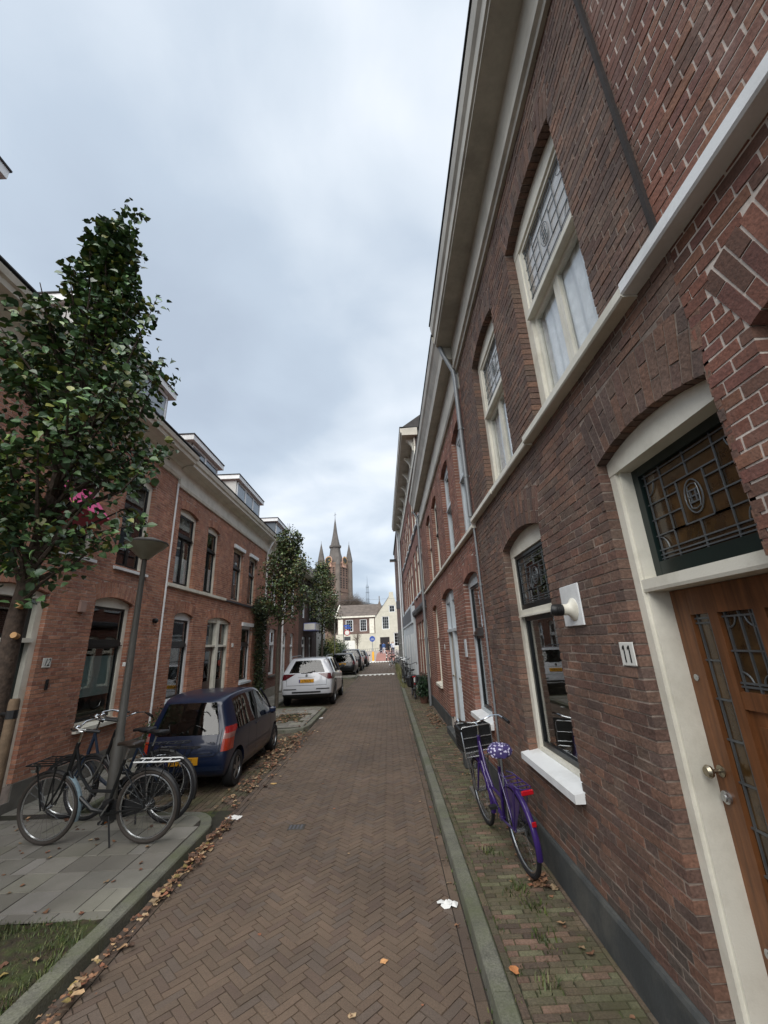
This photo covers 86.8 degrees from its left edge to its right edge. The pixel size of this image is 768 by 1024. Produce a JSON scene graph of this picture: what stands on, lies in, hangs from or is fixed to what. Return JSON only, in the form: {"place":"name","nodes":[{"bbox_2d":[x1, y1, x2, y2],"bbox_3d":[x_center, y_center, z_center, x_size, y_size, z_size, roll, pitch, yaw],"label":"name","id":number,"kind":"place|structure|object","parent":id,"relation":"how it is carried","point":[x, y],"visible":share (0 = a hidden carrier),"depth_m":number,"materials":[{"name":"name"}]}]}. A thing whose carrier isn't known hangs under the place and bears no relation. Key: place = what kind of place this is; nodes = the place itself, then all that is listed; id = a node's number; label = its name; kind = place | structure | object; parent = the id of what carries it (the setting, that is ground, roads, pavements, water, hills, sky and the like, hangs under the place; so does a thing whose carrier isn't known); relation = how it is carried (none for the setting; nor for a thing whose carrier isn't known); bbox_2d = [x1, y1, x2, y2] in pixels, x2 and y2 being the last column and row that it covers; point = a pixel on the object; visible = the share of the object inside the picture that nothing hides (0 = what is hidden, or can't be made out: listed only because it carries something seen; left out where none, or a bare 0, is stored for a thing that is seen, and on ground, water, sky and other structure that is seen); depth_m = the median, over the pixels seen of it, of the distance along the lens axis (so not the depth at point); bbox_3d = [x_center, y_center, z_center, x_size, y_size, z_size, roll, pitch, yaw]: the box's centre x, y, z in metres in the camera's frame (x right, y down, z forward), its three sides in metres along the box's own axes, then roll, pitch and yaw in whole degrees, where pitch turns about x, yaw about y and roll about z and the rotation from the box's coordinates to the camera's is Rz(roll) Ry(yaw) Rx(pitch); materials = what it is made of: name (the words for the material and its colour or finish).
{"place":"outdoors","nodes":[
{"label":"outdoors","id":0,"kind":"place"},
{"bbox_2d":[0,916,101,1015],"bbox_3d":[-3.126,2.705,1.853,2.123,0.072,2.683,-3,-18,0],"label":"grass","id":1,"kind":"structure","parent":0,"point":[46,967],"depth_m":2.82,"materials":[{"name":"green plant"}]},
{"bbox_2d":[0,698,20,794],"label":"tree stake","id":2,"kind":"object","parent":1,"relation":"on","point":[10,714],"visible":1,"depth_m":3.07,"materials":[{"name":"brown wood"}]},
{"bbox_2d":[0,197,180,737],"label":"street tree","id":3,"kind":"object","parent":1,"relation":"on","point":[109,253],"visible":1,"depth_m":3.79,"materials":[{"name":"green plant"}]},
{"bbox_2d":[0,675,355,924],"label":"pavement","id":4,"kind":"structure","parent":0,"point":[80,866],"depth_m":3.97,"materials":[{"name":"concrete"}]},
{"bbox_2d":[0,156,200,815],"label":"brick house","id":5,"kind":"structure","parent":4,"relation":"on","point":[79,632],"depth_m":7.09,"materials":[{"name":"brick"},{"name":"white paint"},{"name":"cream paint"}]},
{"bbox_2d":[10,643,23,698],"bbox_3d":[-5.159,2.682,5.073,0.060,2.000,0.990,-3,-18,0],"label":"door","id":6,"kind":"structure","parent":5,"relation":"in","point":[22,644],"depth_m":5.72,"materials":[{"name":"green paint"}]},
{"bbox_2d":[41,658,51,667],"bbox_3d":[-5.013,2.240,6.041,0.010,0.135,0.160,-3,-18,0],"label":"house number","id":7,"kind":"object","parent":5,"relation":"attached to","point":[46,662],"visible":1,"depth_m":6.03,"materials":[{"name":"ceramic"}]},
{"bbox_2d":[52,445,100,562],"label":"window","id":8,"kind":"structure","parent":5,"relation":"in","point":[93,470],"depth_m":7.10,"materials":[{"name":"glass"}]},
{"bbox_2d":[62,480,109,533],"bbox_3d":[-4.905,-0.119,6.591,0.404,0.760,0.850,-3,-18,0],"label":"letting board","id":9,"kind":"object","parent":5,"relation":"attached to","point":[81,521],"visible":0.28,"depth_m":6.61,"materials":[{"name":"plastic"}]},
{"bbox_2d":[72,597,128,733],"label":"window","id":10,"kind":"structure","parent":5,"relation":"in","point":[98,687],"depth_m":7.64,"materials":[{"name":"black glass"}]},
{"bbox_2d":[113,477,152,576],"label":"window","id":11,"kind":"structure","parent":5,"relation":"in","point":[127,558],"depth_m":8.85,"materials":[{"name":"glass"}]},
{"bbox_2d":[17,718,183,847],"bbox_3d":[-3.088,2.949,4.508,1.836,1.203,0.622,-4,-15,3],"label":"bicycle","id":12,"kind":"object","parent":4,"relation":"on","point":[118,809],"visible":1,"depth_m":4.40,"materials":[{"name":"metal"}]},
{"bbox_2d":[38,709,190,818],"bbox_3d":[-3.422,3.211,5.264,1.836,1.203,0.615,-1,-16,-4],"label":"bicycle","id":13,"kind":"object","parent":4,"relation":"on","point":[159,753],"visible":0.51,"depth_m":5.19,"materials":[{"name":"metal"}]},
{"bbox_2d":[63,711,200,823],"bbox_3d":[-3.134,3.129,5.062,1.765,1.212,0.579,-1,-18,-6],"label":"bicycle","id":14,"kind":"object","parent":4,"relation":"on","point":[185,762],"visible":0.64,"depth_m":4.97,"materials":[{"name":"metal"}]},
{"bbox_2d":[104,537,168,824],"bbox_3d":[-3.376,2.045,5.391,0.570,3.495,0.570,-3,-18,0],"label":"street lamp","id":15,"kind":"object","parent":4,"relation":"on","point":[144,549],"visible":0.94,"depth_m":5.39,"materials":[{"name":"grey metal"}]},
{"bbox_2d":[134,703,165,748],"bbox_3d":[-4.681,4.570,8.609,0.716,0.954,1.421,-3,-18,0],"label":"shrub","id":16,"kind":"object","parent":4,"relation":"on","point":[148,724],"visible":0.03,"depth_m":8.35,"materials":[{"name":"green plant"}]},
{"bbox_2d":[150,433,275,723],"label":"brick house","id":17,"kind":"structure","parent":4,"relation":"on","point":[224,534],"depth_m":12.02,"materials":[{"name":"red brick"},{"name":"white paint"},{"name":"glass"}]},
{"bbox_2d":[164,613,189,703],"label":"window","id":18,"kind":"structure","parent":17,"relation":"in","point":[178,651],"depth_m":10.32,"materials":[{"name":"grey glass"}]},
{"bbox_2d":[172,509,195,587],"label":"window","id":19,"kind":"structure","parent":17,"relation":"in","point":[184,550],"depth_m":10.77,"materials":[{"name":"glass"}]},
{"bbox_2d":[201,623,213,688],"bbox_3d":[-5.090,4.479,11.539,0.050,2.580,0.720,-3,-18,0],"label":"door","id":20,"kind":"structure","parent":17,"relation":"in","point":[208,650],"depth_m":11.74,"materials":[{"name":"glass"}]},
{"bbox_2d":[202,528,217,593],"bbox_3d":[-5.732,1.516,11.974,1.220,2.136,0.990,-3,-18,0],"label":"window","id":21,"kind":"structure","parent":17,"relation":"in","point":[212,535],"depth_m":12.23,"materials":[{"name":"black glass"}]},
{"bbox_2d":[215,624,224,687],"bbox_3d":[-5.080,4.749,12.372,0.050,2.580,0.710,-3,-18,0],"label":"door","id":22,"kind":"structure","parent":17,"relation":"in","point":[221,629],"depth_m":12.57,"materials":[{"name":"black paint"}]},
{"bbox_2d":[230,549,241,601],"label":"window","id":23,"kind":"structure","parent":17,"relation":"in","point":[236,571],"depth_m":14.41,"materials":[{"name":"black glass"}]},
{"bbox_2d":[238,626,250,684],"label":"window","id":24,"kind":"structure","parent":17,"relation":"in","point":[243,664],"depth_m":14.87,"materials":[{"name":"glass"}]},
{"bbox_2d":[247,558,254,605],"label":"window","id":25,"kind":"structure","parent":17,"relation":"in","point":[251,562],"depth_m":15.87,"materials":[{"name":"black glass"}]},
{"bbox_2d":[250,595,271,696],"bbox_3d":[-4.722,5.279,15.539,0.694,4.171,2.333,-3,-18,0],"label":"climbing plant","id":26,"kind":"object","parent":17,"relation":"attached to","point":[259,634],"visible":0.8,"depth_m":15.44,"materials":[{"name":"green plant"}]},
{"bbox_2d":[261,517,304,698],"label":"brick house","id":27,"kind":"structure","parent":4,"relation":"on","point":[288,639],"depth_m":19.08,"materials":[{"name":"brown brick"}]},
{"bbox_2d":[268,629,274,677],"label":"window","id":28,"kind":"structure","parent":27,"relation":"in","point":[271,643],"depth_m":18.08,"materials":[{"name":"white paint"}]},
{"bbox_2d":[282,633,284,678],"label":"window","id":29,"kind":"structure","parent":27,"relation":"in","point":[283,653],"depth_m":20.07,"materials":[{"name":"white paint"}]},
{"bbox_2d":[289,633,292,662],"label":"window","id":30,"kind":"structure","parent":27,"relation":"in","point":[291,634],"depth_m":21.62,"materials":[{"name":"white paint"}]},
{"bbox_2d":[298,569,319,657],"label":"brick house","id":31,"kind":"structure","parent":4,"relation":"on","point":[306,643],"depth_m":25.50,"materials":[{"name":"brown brick"}]},
{"bbox_2d":[302,637,304,656],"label":"window","id":32,"kind":"structure","parent":31,"relation":"in","point":[303,638],"depth_m":24.67,"materials":[{"name":"grey paint"}]},
{"bbox_2d":[304,623,323,631],"bbox_3d":[-4.438,7.383,25.935,0.706,0.450,3.410,-3,-18,0],"label":"shop sign","id":33,"kind":"object","parent":31,"relation":"attached to","point":[311,627],"visible":0.93,"depth_m":24.35,"materials":[{"name":"plastic"}]},
{"bbox_2d":[309,568,325,655],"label":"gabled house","id":34,"kind":"structure","parent":4,"relation":"on","point":[317,636],"depth_m":29.93,"materials":[{"name":"brown brick"}]},
{"bbox_2d":[318,638,329,655],"bbox_3d":[-4.502,10.651,30.003,1.312,2.944,2.978,-3,-18,0],"label":"shrub","id":35,"kind":"object","parent":4,"relation":"on","point":[326,650],"visible":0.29,"depth_m":29.92,"materials":[{"name":"green plant"}]},
{"bbox_2d":[307,558,345,655],"bbox_3d":[-4.007,6.798,26.544,3.101,7.622,2.805,-9,-19,20],"label":"street tree","id":36,"kind":"object","parent":4,"relation":"on","point":[321,574],"visible":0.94,"depth_m":26.59,"materials":[{"name":"green plant"}]},
{"bbox_2d":[323,634,340,656],"bbox_3d":[-4.522,11.514,33.324,1.755,3.198,3.748,-3,-18,0],"label":"shrub","id":37,"kind":"object","parent":4,"relation":"on","point":[331,649],"visible":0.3,"depth_m":33.66,"materials":[{"name":"green plant"}]},
{"bbox_2d":[332,594,337,653],"bbox_3d":[-3.567,8.753,29.375,0.600,5.600,0.600,-3,-18,0],"label":"street lamp","id":38,"kind":"object","parent":4,"relation":"on","point":[334,626],"visible":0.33,"depth_m":29.37,"materials":[{"name":"grey metal"}]},
{"bbox_2d":[0,0,468,604],"label":"sky","id":39,"kind":"structure","parent":0,"point":[287,161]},
{"bbox_2d":[34,661,494,1023],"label":"road","id":40,"kind":"structure","parent":0,"point":[278,886],"depth_m":3.16,"materials":[{"name":"brown brick"}]},
{"bbox_2d":[227,815,241,819],"bbox_3d":[-1.848,3.756,5.010,0.197,0.037,0.121,-3,-18,0],"label":"crumpled paper","id":41,"kind":"object","parent":40,"relation":"on","point":[236,817],"visible":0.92,"depth_m":4.99,"materials":[{"name":"white paper"}]},
{"bbox_2d":[0,667,522,1023],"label":"kerb","id":42,"kind":"structure","parent":40,"relation":"on","point":[32,1003],"depth_m":2.95,"materials":[{"name":"grey concrete"}]},
{"bbox_2d":[389,652,397,666],"bbox_3d":[0.849,12.640,34.812,0.622,1.203,1.836,6,-20,-24],"label":"bicycle","id":43,"kind":"object","parent":42,"relation":"on","point":[391,660],"visible":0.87,"depth_m":34.87,"materials":[{"name":"black metal"}]},
{"bbox_2d":[287,824,305,830],"bbox_3d":[-1.007,3.647,4.673,0.190,0.046,0.140,-3,-18,0],"label":"drain cover","id":44,"kind":"object","parent":40,"relation":"on","point":[297,827],"visible":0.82,"depth_m":4.67,"materials":[{"name":"metal"}]},
{"bbox_2d":[0,700,634,1023],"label":"fallen leaves","id":45,"kind":"object","parent":40,"relation":"on","point":[75,985],"depth_m":3.56,"materials":[{"name":"brown plant"}]},
{"bbox_2d":[90,692,589,1023],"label":"weeds","id":46,"kind":"object","parent":40,"relation":"on","point":[535,930],"visible":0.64,"depth_m":3.00,"materials":[{"name":"green plant"}]},
{"bbox_2d":[360,661,393,675],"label":"road markings","id":47,"kind":"object","parent":40,"relation":"on","point":[378,674],"visible":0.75,"depth_m":28.22,"materials":[{"name":"white paint"}]},
{"bbox_2d":[437,899,457,908],"bbox_3d":[0.496,3.057,3.182,0.165,0.038,0.101,-3,-18,0],"label":"crumpled paper","id":48,"kind":"object","parent":40,"relation":"on","point":[447,904],"visible":1,"depth_m":3.17,"materials":[{"name":"white paper"}]},
{"bbox_2d":[203,665,365,817],"bbox_3d":[-2.724,9.873,23.586,2.000,0.001,39.100,-3,-18,0],"label":"parking bed","id":49,"kind":"object","parent":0,"point":[212,814],"visible":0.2,"depth_m":5.24,"materials":[{"name":"brown brick"}]},
{"bbox_2d":[123,665,368,811],"bbox_3d":[-2.708,9.759,23.255,1.934,0.015,37.800,-3,-18,0],"label":"parking bay","id":50,"kind":"object","parent":49,"relation":"on","point":[211,793],"visible":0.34,"depth_m":6.39,"materials":[{"name":"brown brick"}]},
{"bbox_2d":[142,687,277,785],"bbox_3d":[-2.948,3.929,7.479,1.624,1.331,3.144,-3,-18,0],"label":"hatchback","id":51,"kind":"object","parent":50,"relation":"on","point":[229,731],"visible":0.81,"depth_m":6.29,"materials":[{"name":"blue metal"}]},
{"bbox_2d":[282,654,343,705],"bbox_3d":[-2.701,6.579,16.228,2.150,1.687,4.383,-2,-18,-1],"label":"suv","id":52,"kind":"object","parent":50,"relation":"on","point":[314,677],"visible":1,"depth_m":14.31,"materials":[{"name":"white metal"}]},
{"bbox_2d":[333,653,359,674],"bbox_3d":[-2.835,11.092,29.762,2.080,1.494,4.195,-3,-18,0],"label":"hatchback","id":53,"kind":"object","parent":50,"relation":"on","point":[349,661],"visible":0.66,"depth_m":28.03,"materials":[{"name":"black metal"}]},
{"bbox_2d":[342,649,364,669],"bbox_3d":[-2.682,12.556,34.637,2.150,1.675,4.375,-3,-18,0],"label":"suv","id":54,"kind":"object","parent":50,"relation":"on","point":[357,653],"visible":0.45,"depth_m":33.01,"materials":[{"name":"grey metal"}]},
{"bbox_2d":[361,650,369,666],"bbox_3d":[-2.413,14.398,40.040,2.080,1.494,4.195,-3,-18,0],"label":"hatchback","id":55,"kind":"object","parent":50,"relation":"on","point":[366,658],"visible":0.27,"depth_m":38.39,"materials":[{"name":"black paint"}]},
{"bbox_2d":[276,706,311,723],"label":"island soil","id":56,"kind":"structure","parent":0,"point":[298,718],"depth_m":11.64,"materials":[{"name":"brown soil"}]},
{"bbox_2d":[255,524,318,707],"bbox_3d":[-3.594,3.569,14.772,2.417,6.583,2.240,-3,-18,0],"label":"street tree","id":57,"kind":"object","parent":56,"relation":"on","point":[287,548],"visible":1,"depth_m":14.85,"materials":[{"name":"green plant"}]},
{"bbox_2d":[366,650,398,661],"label":"square","id":58,"kind":"structure","parent":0,"point":[370,654],"depth_m":56.90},
{"bbox_2d":[345,641,354,648],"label":"advert board","id":59,"kind":"object","parent":58,"relation":"on","point":[352,644],"visible":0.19,"depth_m":55.20,"materials":[{"name":"plastic"}]},
{"bbox_2d":[335,604,378,650],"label":"old brick house","id":60,"kind":"structure","parent":58,"relation":"on","point":[359,619],"depth_m":92.23,"materials":[{"name":"paint"}]},
{"bbox_2d":[346,620,352,631],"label":"window","id":61,"kind":"structure","parent":60,"relation":"in","point":[348,622],"depth_m":92.26,"materials":[{"name":"white paint"}]},
{"bbox_2d":[360,619,366,630],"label":"window","id":62,"kind":"structure","parent":60,"relation":"in","point":[363,622],"depth_m":92.17,"materials":[{"name":"glass"}]},
{"bbox_2d":[352,632,361,648],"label":"bare tree","id":63,"kind":"object","parent":58,"relation":"on","point":[356,638],"visible":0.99,"depth_m":76.28,"materials":[{"name":"beige plant"}]},
{"bbox_2d":[375,592,398,650],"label":"gabled house","id":64,"kind":"structure","parent":58,"relation":"on","point":[386,628],"depth_m":91.64,"materials":[{"name":"paint"}]},
{"bbox_2d":[380,637,389,649],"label":"doorway","id":65,"kind":"structure","parent":64,"relation":"in","point":[382,639],"depth_m":90.70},
{"bbox_2d":[382,616,389,628],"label":"window","id":66,"kind":"structure","parent":64,"relation":"in","point":[385,619],"depth_m":91.90,"materials":[{"name":"glass"}]},
{"bbox_2d":[389,605,394,611],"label":"window","id":67,"kind":"structure","parent":64,"relation":"in","point":[391,607],"depth_m":92.85,"materials":[{"name":"glass"}]},
{"bbox_2d":[394,632,398,645],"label":"window","id":68,"kind":"structure","parent":64,"relation":"in","point":[396,643],"depth_m":90.76,"materials":[{"name":"white paint"}]},
{"bbox_2d":[376,650,395,660],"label":"cycle path","id":69,"kind":"structure","parent":0,"point":[381,656],"depth_m":54.23,"materials":[{"name":"asphalt"}]},
{"bbox_2d":[390,531,404,668],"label":"brick house","id":70,"kind":"structure","parent":0,"point":[396,560],"depth_m":31.07,"materials":[{"name":"brick"}]},
{"bbox_2d":[398,663,658,1023],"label":"pavement","id":71,"kind":"structure","parent":0,"point":[579,1007],"depth_m":2.80,"materials":[{"name":"brick"},{"name":"brick"}]},
{"bbox_2d":[394,663,407,687],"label":"tall grass","id":72,"kind":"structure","parent":71,"relation":"on","point":[398,671],"depth_m":22.98,"materials":[{"name":"green plant"}]},
{"bbox_2d":[396,658,409,682],"bbox_3d":[1.009,7.619,19.411,0.579,1.203,1.769,6,-20,-24],"label":"bicycle","id":73,"kind":"object","parent":71,"relation":"on","point":[403,670],"visible":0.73,"depth_m":19.55,"materials":[{"name":"black metal"}]},
{"bbox_2d":[401,662,419,698],"bbox_3d":[1.009,6.219,15.099,0.616,1.203,1.840,-5,-18,-3],"label":"bicycle","id":74,"kind":"object","parent":71,"relation":"on","point":[411,680],"visible":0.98,"depth_m":14.36,"materials":[{"name":"metal"}]},
{"bbox_2d":[392,415,432,704],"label":"tall house","id":75,"kind":"structure","parent":71,"relation":"on","point":[404,523],"depth_m":18.62,"materials":[{"name":"beige paint"}]},
{"bbox_2d":[414,555,417,599],"bbox_3d":[1.404,2.758,17.594,0.194,1.978,1.060,-2,-18,-1],"label":"window","id":76,"kind":"structure","parent":75,"relation":"in","point":[414,555],"depth_m":17.94,"materials":[{"name":"beige paint"}]},
{"bbox_2d":[417,546,420,596],"bbox_3d":[1.409,2.325,16.263,0.194,1.978,1.060,-2,-18,-1],"label":"window","id":77,"kind":"structure","parent":75,"relation":"in","point":[419,593],"depth_m":16.59,"materials":[{"name":"beige paint"}]},
{"bbox_2d":[416,673,428,703],"bbox_3d":[1.306,5.794,13.417,0.604,0.946,0.635,-3,-18,0],"label":"potted conifer","id":78,"kind":"object","parent":71,"relation":"on","point":[422,691],"visible":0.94,"depth_m":13.29,"materials":[{"name":"green plant"}]},
{"bbox_2d":[408,335,505,799],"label":"brick house","id":79,"kind":"structure","parent":71,"relation":"on","point":[461,681],"depth_m":8.25,"materials":[{"name":"brown brick"}]},
{"bbox_2d":[428,523,433,578],"bbox_3d":[1.448,1.068,11.870,0.124,1.910,1.030,-3,-18,0],"label":"window","id":80,"kind":"structure","parent":79,"relation":"in","point":[429,523],"depth_m":12.27,"materials":[{"name":"beige paint"}]},
{"bbox_2d":[434,501,440,569],"bbox_3d":[1.429,0.563,10.316,0.124,1.910,1.000,-3,-18,0],"label":"window","id":81,"kind":"structure","parent":79,"relation":"in","point":[437,535],"depth_m":10.69,"materials":[{"name":"beige paint"}]},
{"bbox_2d":[436,607,442,687],"bbox_3d":[1.503,3.580,10.980,0.239,2.078,1.090,-3,-18,0],"label":"window","id":82,"kind":"structure","parent":79,"relation":"in","point":[440,683],"depth_m":11.25,"materials":[{"name":"beige paint"}]},
{"bbox_2d":[444,466,454,552],"bbox_3d":[1.406,-0.077,8.347,0.124,1.910,1.020,-3,-18,0],"label":"window","id":83,"kind":"structure","parent":79,"relation":"in","point":[448,503],"depth_m":8.67,"materials":[{"name":"grey paint"}]},
{"bbox_2d":[449,605,460,726],"bbox_3d":[1.566,3.296,8.853,0.100,2.560,0.750,-3,-18,0],"label":"door","id":84,"kind":"structure","parent":79,"relation":"in","point":[449,605],"depth_m":8.98,"materials":[{"name":"beige paint"}]},
{"bbox_2d":[456,431,471,531],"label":"window","id":85,"kind":"structure","parent":79,"relation":"in","point":[467,522],"depth_m":7.10,"materials":[{"name":"grey paint"}]},
{"bbox_2d":[468,572,494,730],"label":"window","id":86,"kind":"structure","parent":79,"relation":"in","point":[484,688],"depth_m":6.40,"materials":[{"name":"grey paint"}]},
{"bbox_2d":[462,750,476,768],"bbox_3d":[1.344,3.819,6.419,0.180,0.360,0.200,-3,-18,0],"label":"doorstep block","id":87,"kind":"structure","parent":71,"relation":"on","point":[465,764],"depth_m":6.31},
{"bbox_2d":[469,785,488,817],"bbox_3d":[1.275,3.530,4.963,0.280,0.055,0.950,-3,-18,0],"label":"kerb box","id":88,"kind":"object","parent":71,"relation":"on","point":[473,794],"visible":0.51,"depth_m":5.11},
{"bbox_2d":[454,714,543,879],"bbox_3d":[1.107,2.661,4.034,0.565,1.106,1.708,-5,-18,-7],"label":"bicycle","id":89,"kind":"object","parent":71,"relation":"on","point":[471,737],"visible":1,"depth_m":3.82,"materials":[{"name":"metal"}]},
{"bbox_2d":[429,0,767,1023],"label":"brick house","id":90,"kind":"structure","parent":71,"relation":"on","point":[611,500],"depth_m":2.42,"materials":[{"name":"brown brick"}]},
{"bbox_2d":[478,319,512,483],"bbox_3d":[1.363,-1.301,4.823,0.130,1.980,1.080,-3,-18,0],"label":"window","id":91,"kind":"structure","parent":90,"relation":"in","point":[495,415],"depth_m":5.05,"materials":[{"name":"beige paint"}]},
{"bbox_2d":[510,523,585,804],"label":"window","id":92,"kind":"structure","parent":90,"relation":"in","point":[555,758],"depth_m":4.06,"materials":[{"name":"glass"}]},
{"bbox_2d":[513,133,598,404],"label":"window","id":93,"kind":"structure","parent":90,"relation":"in","point":[560,312],"depth_m":3.28,"materials":[{"name":"white glass"}]},
{"bbox_2d":[618,642,637,666],"bbox_3d":[1.333,0.776,2.223,0.010,0.123,0.137,-3,-18,0],"label":"house number","id":94,"kind":"object","parent":90,"relation":"attached to","point":[627,651],"visible":1,"depth_m":2.21,"materials":[{"name":"ceramic"}]},
{"bbox_2d":[669,573,767,975],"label":"door","id":95,"kind":"structure","parent":90,"relation":"in","point":[723,626],"depth_m":1.78,"materials":[{"name":"brown wood"}]},
{"bbox_2d":[581,0,767,554],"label":"brick house","id":96,"kind":"structure","parent":71,"relation":"on","point":[689,80],"depth_m":1.55,"materials":[{"name":"red brick"}]},
{"label":"ground","id":97,"kind":"structure","parent":0,"visible":0},
{"bbox_2d":[325,600,341,641],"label":"bare tree","id":98,"kind":"object","parent":97,"relation":"on","point":[336,628],"visible":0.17,"depth_m":143.48,"materials":[{"name":"plant"}]},
{"bbox_2d":[318,520,352,639],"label":"church tower","id":99,"kind":"structure","parent":97,"relation":"on","point":[340,568],"depth_m":212.95,"materials":[{"name":"brown brick"}]},
{"bbox_2d":[332,637,350,652],"bbox_3d":[-4.412,13.240,38.041,2.522,2.982,8.772,-3,-18,0],"label":"hedge","id":100,"kind":"object","parent":97,"relation":"on","point":[342,648],"visible":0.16,"depth_m":38.64,"materials":[{"name":"green plant"}]},
{"bbox_2d":[343,625,350,642],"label":"traffic sign","id":101,"kind":"object","parent":97,"relation":"on","point":[346,632],"visible":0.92,"depth_m":49.84,"materials":[{"name":"metal"}]},
{"bbox_2d":[332,593,367,617],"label":"bare tree","id":102,"kind":"object","parent":97,"relation":"on","point":[354,601],"visible":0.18,"depth_m":144.94,"materials":[{"name":"plant"}]},
{"bbox_2d":[350,584,382,616],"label":"church","id":103,"kind":"structure","parent":97,"relation":"on","point":[379,603],"depth_m":188.77,"materials":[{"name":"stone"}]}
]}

